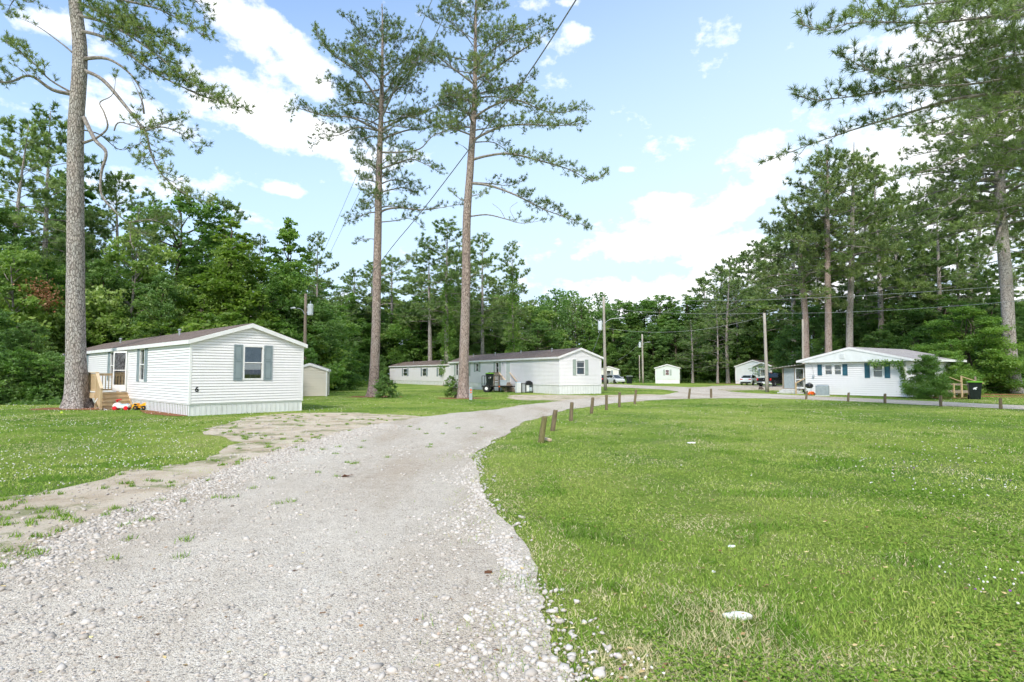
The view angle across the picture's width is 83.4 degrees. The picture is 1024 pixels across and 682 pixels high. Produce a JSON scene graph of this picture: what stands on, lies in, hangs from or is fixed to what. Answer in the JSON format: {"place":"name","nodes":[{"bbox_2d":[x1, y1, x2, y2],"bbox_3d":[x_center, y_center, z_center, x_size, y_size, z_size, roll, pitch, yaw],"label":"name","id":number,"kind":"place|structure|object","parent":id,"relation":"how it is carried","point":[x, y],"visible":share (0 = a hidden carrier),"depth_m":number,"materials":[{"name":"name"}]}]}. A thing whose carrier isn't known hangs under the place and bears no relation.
{"place":"outdoors","nodes":[
{"label":"outdoors","id":0,"kind":"place"},
{"bbox_2d":[0,412,423,569],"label":"dirt path","id":1,"kind":"structure","parent":0,"point":[122,499],"depth_m":9.40,"materials":[{"name":"grey gravel"}]},
{"bbox_2d":[0,413,483,568],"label":"weeds","id":2,"kind":"object","parent":1,"relation":"on","point":[114,507],"visible":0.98,"depth_m":7.30,"materials":[{"name":"green plant"}]},
{"bbox_2d":[0,384,1023,681],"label":"gravel road","id":3,"kind":"structure","parent":0,"point":[382,532],"depth_m":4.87,"materials":[{"name":"grey gravel"}]},
{"bbox_2d":[1,418,1023,681],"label":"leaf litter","id":4,"kind":"object","parent":3,"relation":"on","point":[643,592],"visible":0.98,"depth_m":4.04,"materials":[{"name":"brown plant"}]},
{"bbox_2d":[0,382,1023,681],"bbox_3d":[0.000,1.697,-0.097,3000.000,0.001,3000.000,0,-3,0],"label":"ground","id":5,"kind":"structure","parent":0,"point":[644,446],"depth_m":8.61,"materials":[{"name":"green plant"}]},
{"bbox_2d":[0,309,30,367],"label":"leafy tree","id":6,"kind":"object","parent":5,"relation":"on","point":[4,339],"visible":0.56,"depth_m":36.41,"materials":[{"name":"green plant"}]},
{"bbox_2d":[0,202,50,308],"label":"leafy tree","id":7,"kind":"object","parent":5,"relation":"on","point":[20,242],"visible":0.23,"depth_m":43.24,"materials":[{"name":"green plant"}]},
{"bbox_2d":[0,344,59,403],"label":"shrub","id":8,"kind":"object","parent":5,"relation":"on","point":[5,388],"visible":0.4,"depth_m":32.75,"materials":[{"name":"green plant"}]},
{"bbox_2d":[0,244,64,355],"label":"leafy tree","id":9,"kind":"object","parent":5,"relation":"on","point":[7,286],"visible":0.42,"depth_m":40.19,"materials":[{"name":"green plant"}]},
{"bbox_2d":[0,346,64,402],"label":"shrub","id":10,"kind":"object","parent":5,"relation":"on","point":[20,354],"visible":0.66,"depth_m":32.95,"materials":[{"name":"green plant"}]},
{"bbox_2d":[0,114,66,299],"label":"pine tree","id":11,"kind":"object","parent":5,"relation":"on","point":[19,218],"visible":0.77,"depth_m":44.75,"materials":[{"name":"green plant"}]},
{"bbox_2d":[8,319,58,368],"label":"leafy tree","id":12,"kind":"object","parent":5,"relation":"on","point":[28,333],"visible":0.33,"depth_m":37.01,"materials":[{"name":"green plant"}]},
{"bbox_2d":[23,258,65,353],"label":"leafy tree","id":13,"kind":"object","parent":5,"relation":"on","point":[51,270],"visible":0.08,"depth_m":44.28,"materials":[{"name":"green plant"}]},
{"bbox_2d":[6,351,94,399],"bbox_3d":[-27.522,2.170,34.739,4.425,3.105,3.758,2,-4,-34],"label":"shrub","id":14,"kind":"object","parent":5,"relation":"on","point":[56,356],"visible":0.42,"depth_m":33.88,"materials":[{"name":"green plant"}]},
{"bbox_2d":[0,273,114,385],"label":"shrub","id":15,"kind":"object","parent":5,"relation":"on","point":[46,292],"visible":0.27,"depth_m":40.91,"materials":[{"name":"green plant"}]},
{"bbox_2d":[0,100,118,283],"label":"pine tree","id":16,"kind":"object","parent":5,"relation":"on","point":[61,137],"visible":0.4,"depth_m":50.60,"materials":[{"name":"green plant"}]},
{"bbox_2d":[31,167,105,297],"bbox_3d":[-44.051,-6.410,55.443,10.914,22.536,11.550,2,-4,-32],"label":"leafy tree","id":17,"kind":"object","parent":5,"relation":"on","point":[89,195],"visible":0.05,"depth_m":56.36,"materials":[{"name":"green plant"}]},
{"bbox_2d":[64,257,135,346],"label":"leafy tree","id":18,"kind":"object","parent":5,"relation":"on","point":[102,270],"visible":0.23,"depth_m":45.68,"materials":[{"name":"green plant"}]},
{"bbox_2d":[88,372,132,408],"bbox_3d":[-19.993,2.438,28.614,2.740,1.786,1.400,-3,-4,43],"label":"wooden porch","id":19,"kind":"object","parent":5,"relation":"on","point":[105,400],"visible":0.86,"depth_m":28.22,"materials":[{"name":"brown wood"}]},
{"bbox_2d":[62,170,174,307],"bbox_3d":[-37.835,-5.940,54.762,10.699,21.516,9.563,1,-3,-19],"label":"pine tree","id":20,"kind":"object","parent":5,"relation":"on","point":[107,214],"visible":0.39,"depth_m":54.44,"materials":[{"name":"green plant"}]},
{"bbox_2d":[0,0,256,408],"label":"pine tree","id":21,"kind":"object","parent":5,"relation":"on","point":[76,390],"visible":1,"depth_m":28.20,"materials":[{"name":"green plant"}]},
{"bbox_2d":[85,232,195,341],"bbox_3d":[-30.771,-2.345,46.698,9.816,13.433,9.294,-1,-3,13],"label":"leafy tree","id":22,"kind":"object","parent":5,"relation":"on","point":[118,324],"visible":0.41,"depth_m":46.16,"materials":[{"name":"green plant"}]},
{"bbox_2d":[130,271,196,338],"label":"leafy tree","id":23,"kind":"object","parent":5,"relation":"on","point":[155,300],"visible":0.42,"depth_m":44.28,"materials":[{"name":"green plant"}]},
{"bbox_2d":[123,318,205,397],"bbox_3d":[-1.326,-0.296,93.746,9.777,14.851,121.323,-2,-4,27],"label":"shrub","id":24,"kind":"object","parent":5,"relation":"on","point":[172,322],"visible":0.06,"depth_m":43.53,"materials":[{"name":"green plant"}]},
{"bbox_2d":[85,188,249,333],"bbox_3d":[-29.816,-4.515,52.633,12.700,18.448,13.002,-1,-3,14],"label":"leafy tree","id":25,"kind":"object","parent":5,"relation":"on","point":[191,212],"visible":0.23,"depth_m":51.74,"materials":[{"name":"green plant"}]},
{"bbox_2d":[61,323,307,415],"bbox_3d":[-20.555,1.627,33.188,25.100,3.965,5.416,-3,-4,43],"label":"mobile home","id":26,"kind":"object","parent":5,"relation":"on","point":[242,369],"visible":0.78,"depth_m":25.24,"materials":[{"name":"white plastic"}]},
{"bbox_2d":[112,351,127,390],"bbox_3d":[-19.890,1.531,29.168,0.895,2.020,0.288,0,-3,3],"label":"storm door","id":27,"kind":"structure","parent":26,"relation":"in","point":[120,357],"depth_m":29.17,"materials":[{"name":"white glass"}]},
{"bbox_2d":[233,344,272,380],"bbox_3d":[-11.298,0.946,25.048,0.202,1.540,1.659,-3,-4,43],"label":"window","id":28,"kind":"structure","parent":26,"relation":"in","point":[265,352],"depth_m":25.08,"materials":[{"name":"clear glass"}]},
{"bbox_2d":[141,311,267,399],"bbox_3d":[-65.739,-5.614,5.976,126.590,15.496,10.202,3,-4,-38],"label":"shrub","id":29,"kind":"object","parent":5,"relation":"on","point":[224,319],"visible":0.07,"depth_m":41.39,"materials":[{"name":"green plant"}]},
{"bbox_2d":[170,238,258,314],"bbox_3d":[-28.591,-2.491,55.536,10.111,14.754,9.578,-3,-4,43],"label":"leafy tree","id":30,"kind":"object","parent":5,"relation":"on","point":[187,273],"visible":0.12,"depth_m":53.01,"materials":[{"name":"green plant"}]},
{"bbox_2d":[160,217,280,330],"bbox_3d":[-23.344,-3.050,49.291,9.145,15.119,10.210,-1,-3,18],"label":"leafy tree","id":31,"kind":"object","parent":5,"relation":"on","point":[233,289],"visible":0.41,"depth_m":47.99,"materials":[{"name":"green plant"}]},
{"bbox_2d":[202,245,256,321],"bbox_3d":[-23.912,-2.021,47.726,4.737,11.733,4.213,1,-4,-22],"label":"climbing vine","id":32,"kind":"object","parent":31,"relation":"attached to","point":[217,257],"visible":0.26,"depth_m":47.44,"materials":[{"name":"plant"}]},
{"bbox_2d":[184,194,266,267],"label":"pine tree","id":33,"kind":"object","parent":5,"relation":"on","point":[226,204],"visible":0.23,"depth_m":66.00,"materials":[{"name":"green plant"}]},
{"bbox_2d":[237,274,292,327],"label":"leafy tree","id":34,"kind":"object","parent":5,"relation":"on","point":[269,286],"visible":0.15,"depth_m":50.21,"materials":[{"name":"green plant"}]},
{"bbox_2d":[254,217,336,337],"bbox_3d":[-21.787,-3.602,57.208,9.174,17.121,8.669,-3,-4,39],"label":"leafy tree","id":35,"kind":"object","parent":5,"relation":"on","point":[288,273],"visible":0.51,"depth_m":55.63,"materials":[{"name":"green plant"}]},
{"bbox_2d":[243,317,351,386],"bbox_3d":[-21.510,1.208,49.990,13.436,6.866,11.588,-1,-4,22],"label":"shrub","id":36,"kind":"object","parent":5,"relation":"on","point":[288,330],"visible":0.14,"depth_m":50.52,"materials":[{"name":"green plant"}]},
{"bbox_2d":[303,363,330,395],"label":"shed","id":37,"kind":"structure","parent":5,"relation":"on","point":[316,380],"depth_m":43.50,"materials":[{"name":"beige plastic"}]},
{"bbox_2d":[279,294,355,365],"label":"leafy tree","id":38,"kind":"object","parent":5,"relation":"on","point":[324,339],"visible":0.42,"depth_m":55.47,"materials":[{"name":"green plant"}]},
{"bbox_2d":[297,231,347,340],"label":"pine tree","id":39,"kind":"object","parent":5,"relation":"on","point":[319,234],"visible":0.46,"depth_m":74.46,"materials":[{"name":"green plant"}]},
{"bbox_2d":[303,279,362,364],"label":"leafy tree","id":40,"kind":"object","parent":5,"relation":"on","point":[349,325],"visible":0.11,"depth_m":87.40,"materials":[{"name":"green plant"}]},
{"bbox_2d":[318,337,367,390],"bbox_3d":[-19.762,2.416,60.594,10.225,5.626,11.856,-1,-4,22],"label":"shrub","id":41,"kind":"object","parent":5,"relation":"on","point":[352,377],"visible":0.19,"depth_m":59.99,"materials":[{"name":"green plant"}]},
{"bbox_2d":[327,267,371,331],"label":"pine tree","id":42,"kind":"object","parent":5,"relation":"on","point":[349,277],"visible":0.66,"depth_m":112.33,"materials":[{"name":"green plant"}]},
{"bbox_2d":[342,292,384,359],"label":"leafy tree","id":43,"kind":"object","parent":5,"relation":"on","point":[366,328],"visible":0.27,"depth_m":107.41,"materials":[{"name":"green plant"}]},
{"bbox_2d":[283,6,468,396],"bbox_3d":[-10.068,-10.912,43.176,14.043,30.199,9.287,0,-3,0],"label":"pine tree","id":44,"kind":"object","parent":5,"relation":"on","point":[379,108],"visible":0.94,"depth_m":42.89,"materials":[{"name":"green plant"}]},
{"bbox_2d":[360,254,417,364],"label":"pine tree","id":45,"kind":"object","parent":5,"relation":"on","point":[384,290],"visible":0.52,"depth_m":112.78,"materials":[{"name":"green plant"}]},
{"bbox_2d":[383,294,455,363],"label":"leafy tree","id":46,"kind":"object","parent":5,"relation":"on","point":[404,356],"visible":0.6,"depth_m":106.05,"materials":[{"name":"green plant"}]},
{"bbox_2d":[389,359,454,384],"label":"mobile home","id":47,"kind":"object","parent":5,"relation":"on","point":[425,372],"visible":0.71,"depth_m":92.17,"materials":[{"name":"white plastic"}]},
{"bbox_2d":[396,246,459,360],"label":"pine tree","id":48,"kind":"object","parent":5,"relation":"on","point":[423,253],"visible":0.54,"depth_m":99.99,"materials":[{"name":"green plant"}]},
{"bbox_2d":[404,215,483,385],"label":"pine tree","id":49,"kind":"object","parent":5,"relation":"on","point":[453,274],"visible":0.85,"depth_m":83.49,"materials":[{"name":"green plant"}]},
{"bbox_2d":[437,281,457,374],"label":"climbing vine","id":50,"kind":"object","parent":49,"relation":"attached to","point":[446,316],"visible":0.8,"depth_m":83.88,"materials":[{"name":"green plant"}]},
{"bbox_2d":[404,287,497,358],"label":"leafy tree","id":51,"kind":"object","parent":5,"relation":"on","point":[418,327],"visible":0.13,"depth_m":105.70,"materials":[{"name":"green plant"}]},
{"bbox_2d":[432,310,494,359],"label":"leafy tree","id":52,"kind":"object","parent":5,"relation":"on","point":[455,352],"visible":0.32,"depth_m":102.19,"materials":[{"name":"green plant"}]},
{"bbox_2d":[421,250,507,334],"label":"pine tree","id":53,"kind":"object","parent":5,"relation":"on","point":[488,292],"visible":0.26,"depth_m":103.72,"materials":[{"name":"green plant"}]},
{"bbox_2d":[449,232,519,354],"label":"pine tree","id":54,"kind":"object","parent":5,"relation":"on","point":[483,316],"visible":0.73,"depth_m":95.98,"materials":[{"name":"green plant"}]},
{"bbox_2d":[403,0,610,397],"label":"pine tree","id":55,"kind":"object","parent":5,"relation":"on","point":[465,96],"visible":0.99,"depth_m":40.00,"materials":[{"name":"green plant"}]},
{"bbox_2d":[485,240,536,351],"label":"pine tree","id":56,"kind":"object","parent":5,"relation":"on","point":[513,269],"visible":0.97,"depth_m":86.04,"materials":[{"name":"green plant"}]},
{"bbox_2d":[504,269,521,352],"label":"climbing vine","id":57,"kind":"object","parent":56,"relation":"attached to","point":[510,311],"visible":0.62,"depth_m":86.11,"materials":[{"name":"green plant"}]},
{"bbox_2d":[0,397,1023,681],"bbox_3d":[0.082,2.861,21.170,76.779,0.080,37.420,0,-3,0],"label":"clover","id":58,"kind":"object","parent":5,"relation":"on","point":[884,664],"depth_m":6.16,"materials":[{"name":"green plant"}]},
{"bbox_2d":[0,373,1023,404],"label":"undergrowth","id":59,"kind":"object","parent":5,"relation":"on","point":[54,400],"visible":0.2,"depth_m":32.90,"materials":[{"name":"green plant"}]},
{"bbox_2d":[1,243,1023,377],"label":"forest","id":60,"kind":"object","parent":5,"relation":"on","point":[548,304],"depth_m":114.93,"materials":[{"name":"green plant"}]},
{"bbox_2d":[448,348,603,393],"bbox_3d":[0.044,3.115,59.571,4.580,3.995,25.300,2,-4,-27],"label":"mobile home","id":61,"kind":"object","parent":5,"relation":"on","point":[569,371],"visible":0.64,"depth_m":50.30,"materials":[{"name":"white plastic"}]},
{"bbox_2d":[499,305,575,350],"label":"leafy tree","id":62,"kind":"object","parent":5,"relation":"on","point":[542,316],"visible":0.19,"depth_m":111.21,"materials":[{"name":"green plant"}]},
{"bbox_2d":[514,319,561,351],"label":"leafy tree","id":63,"kind":"object","parent":5,"relation":"on","point":[537,330],"visible":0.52,"depth_m":103.37,"materials":[{"name":"green plant"}]},
{"bbox_2d":[593,321,641,374],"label":"leafy tree","id":64,"kind":"object","parent":5,"relation":"on","point":[615,334],"visible":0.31,"depth_m":116.18,"materials":[{"name":"green plant"}]},
{"bbox_2d":[592,299,648,362],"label":"leafy tree","id":65,"kind":"object","parent":5,"relation":"on","point":[624,306],"visible":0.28,"depth_m":120.40,"materials":[{"name":"green plant"}]},
{"bbox_2d":[609,329,650,377],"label":"leafy tree","id":66,"kind":"object","parent":5,"relation":"on","point":[631,364],"visible":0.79,"depth_m":112.75,"materials":[{"name":"green plant"}]},
{"bbox_2d":[630,295,683,358],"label":"leafy tree","id":67,"kind":"object","parent":5,"relation":"on","point":[649,311],"visible":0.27,"depth_m":118.77,"materials":[{"name":"green plant"}]},
{"bbox_2d":[654,364,681,383],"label":"mobile home","id":68,"kind":"object","parent":5,"relation":"on","point":[666,373],"visible":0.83,"depth_m":100.95,"materials":[{"name":"white plastic"}]},
{"bbox_2d":[650,319,701,372],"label":"leafy tree","id":69,"kind":"object","parent":5,"relation":"on","point":[674,328],"visible":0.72,"depth_m":111.24,"materials":[{"name":"green plant"}]},
{"bbox_2d":[661,294,716,358],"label":"leafy tree","id":70,"kind":"object","parent":5,"relation":"on","point":[687,301],"visible":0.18,"depth_m":118.17,"materials":[{"name":"green plant"}]},
{"bbox_2d":[670,320,712,382],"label":"pine tree","id":71,"kind":"object","parent":5,"relation":"on","point":[691,353],"visible":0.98,"depth_m":103.71,"materials":[{"name":"green plant"}]},
{"bbox_2d":[696,300,739,383],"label":"pine tree","id":72,"kind":"object","parent":5,"relation":"on","point":[716,303],"visible":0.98,"depth_m":99.81,"materials":[{"name":"green plant"}]},
{"bbox_2d":[693,257,759,382],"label":"pine tree","id":73,"kind":"object","parent":5,"relation":"on","point":[740,311],"visible":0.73,"depth_m":102.86,"materials":[{"name":"green plant"}]},
{"bbox_2d":[729,330,770,375],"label":"leafy tree","id":74,"kind":"object","parent":5,"relation":"on","point":[739,360],"visible":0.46,"depth_m":105.19,"materials":[{"name":"green plant"}]},
{"bbox_2d":[734,360,781,383],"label":"mobile home","id":75,"kind":"object","parent":5,"relation":"on","point":[742,369],"visible":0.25,"depth_m":97.42,"materials":[{"name":"white plastic"}]},
{"bbox_2d":[734,300,782,360],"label":"leafy tree","id":76,"kind":"object","parent":5,"relation":"on","point":[760,332],"visible":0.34,"depth_m":106.18,"materials":[{"name":"green plant"}]},
{"bbox_2d":[724,237,796,328],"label":"pine tree","id":77,"kind":"object","parent":5,"relation":"on","point":[755,244],"visible":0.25,"depth_m":114.86,"materials":[{"name":"green plant"}]},
{"bbox_2d":[770,364,805,393],"bbox_3d":[25.006,3.293,50.169,4.395,2.530,3.150,2,-4,-32],"label":"screened porch","id":78,"kind":"object","parent":5,"relation":"on","point":[789,382],"visible":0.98,"depth_m":49.48,"materials":[{"name":"grey wood"}]},
{"bbox_2d":[769,325,816,378],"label":"leafy tree","id":79,"kind":"object","parent":5,"relation":"on","point":[783,341],"visible":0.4,"depth_m":84.04,"materials":[{"name":"green plant"}]},
{"bbox_2d":[741,213,856,384],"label":"pine tree","id":80,"kind":"object","parent":5,"relation":"on","point":[777,301],"visible":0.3,"depth_m":92.37,"materials":[{"name":"green plant"}]},
{"bbox_2d":[745,201,869,363],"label":"pine tree","id":81,"kind":"object","parent":5,"relation":"on","point":[817,273],"visible":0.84,"depth_m":68.19,"materials":[{"name":"green plant"}]},
{"bbox_2d":[784,304,839,378],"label":"leafy tree","id":82,"kind":"object","parent":5,"relation":"on","point":[814,321],"visible":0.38,"depth_m":79.45,"materials":[{"name":"green plant"}]},
{"bbox_2d":[770,146,891,352],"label":"pine tree","id":83,"kind":"object","parent":5,"relation":"on","point":[828,183],"visible":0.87,"depth_m":65.60,"materials":[{"name":"green plant"}]},
{"bbox_2d":[809,300,888,353],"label":"leafy tree","id":84,"kind":"object","parent":5,"relation":"on","point":[840,320],"visible":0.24,"depth_m":79.42,"materials":[{"name":"green plant"}]},
{"bbox_2d":[779,145,928,346],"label":"pine tree","id":85,"kind":"object","parent":5,"relation":"on","point":[877,213],"visible":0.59,"depth_m":67.48,"materials":[{"name":"green plant"}]},
{"bbox_2d":[824,301,905,348],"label":"leafy tree","id":86,"kind":"object","parent":5,"relation":"on","point":[865,327],"visible":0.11,"depth_m":78.57,"materials":[{"name":"green plant"}]},
{"bbox_2d":[765,192,965,342],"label":"pine tree","id":87,"kind":"object","parent":5,"relation":"on","point":[865,285],"visible":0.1,"depth_m":86.70,"materials":[{"name":"green plant"}]},
{"bbox_2d":[817,163,942,339],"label":"pine tree","id":88,"kind":"object","parent":5,"relation":"on","point":[901,282],"visible":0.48,"depth_m":75.31,"materials":[{"name":"green plant"}]},
{"bbox_2d":[856,329,905,348],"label":"leafy tree","id":89,"kind":"object","parent":5,"relation":"on","point":[890,339],"visible":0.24,"depth_m":67.56,"materials":[{"name":"green plant"}]},
{"bbox_2d":[796,347,966,396],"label":"house","id":90,"kind":"structure","parent":5,"relation":"on","point":[844,371],"depth_m":44.48,"materials":[{"name":"white plastic"}]},
{"bbox_2d":[758,0,1023,182],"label":"pine tree","id":91,"kind":"object","parent":5,"relation":"on","point":[1000,44],"visible":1,"depth_m":19.79,"materials":[{"name":"green plant"}]},
{"bbox_2d":[878,300,953,352],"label":"leafy tree","id":92,"kind":"object","parent":5,"relation":"on","point":[907,308],"visible":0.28,"depth_m":72.03,"materials":[{"name":"green plant"}]},
{"bbox_2d":[896,354,959,398],"bbox_3d":[28.173,2.400,39.231,3.067,3.108,3.655,1,-3,-19],"label":"shrub","id":93,"kind":"object","parent":5,"relation":"on","point":[932,384],"visible":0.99,"depth_m":38.71,"materials":[{"name":"green plant"}]},
{"bbox_2d":[886,294,984,356],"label":"leafy tree","id":94,"kind":"object","parent":5,"relation":"on","point":[940,302],"visible":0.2,"depth_m":70.20,"materials":[{"name":"green plant"}]},
{"bbox_2d":[882,191,999,339],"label":"pine tree","id":95,"kind":"object","parent":5,"relation":"on","point":[950,260],"visible":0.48,"depth_m":73.67,"materials":[{"name":"green plant"}]},
{"bbox_2d":[867,192,1023,329],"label":"pine tree","id":96,"kind":"object","parent":5,"relation":"on","point":[1016,292],"visible":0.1,"depth_m":82.75,"materials":[{"name":"green plant"}]},
{"bbox_2d":[881,33,1023,393],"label":"pine tree","id":97,"kind":"object","parent":5,"relation":"on","point":[997,203],"visible":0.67,"depth_m":50.49,"materials":[{"name":"green plant"}]},
{"bbox_2d":[912,232,999,320],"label":"pine tree","id":98,"kind":"object","parent":5,"relation":"on","point":[946,246],"visible":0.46,"depth_m":76.29,"materials":[{"name":"green plant"}]},
{"bbox_2d":[929,349,995,394],"bbox_3d":[34.162,2.494,45.940,5.587,3.689,6.658,1,-3,-19],"label":"shrub","id":99,"kind":"object","parent":5,"relation":"on","point":[951,370],"visible":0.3,"depth_m":44.64,"materials":[{"name":"green plant"}]},
{"bbox_2d":[905,304,1023,391],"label":"leafy tree","id":100,"kind":"object","parent":5,"relation":"on","point":[1005,366],"visible":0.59,"depth_m":49.16,"materials":[{"name":"green plant"}]},
{"bbox_2d":[932,294,1023,362],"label":"leafy tree","id":101,"kind":"object","parent":5,"relation":"on","point":[995,300],"visible":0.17,"depth_m":63.64,"materials":[{"name":"green plant"}]},
{"bbox_2d":[961,167,1023,285],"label":"pine tree","id":102,"kind":"object","parent":5,"relation":"on","point":[990,237],"visible":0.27,"depth_m":62.85,"materials":[{"name":"green plant"}]},
{"bbox_2d":[0,0,1023,348],"label":"sky","id":103,"kind":"structure","parent":0,"point":[686,97],"materials":[{"name":"blue"}]},
{"bbox_2d":[507,394,655,400],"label":"dirt path","id":104,"kind":"structure","parent":0,"point":[550,397],"depth_m":42.89,"materials":[{"name":"grey gravel"}]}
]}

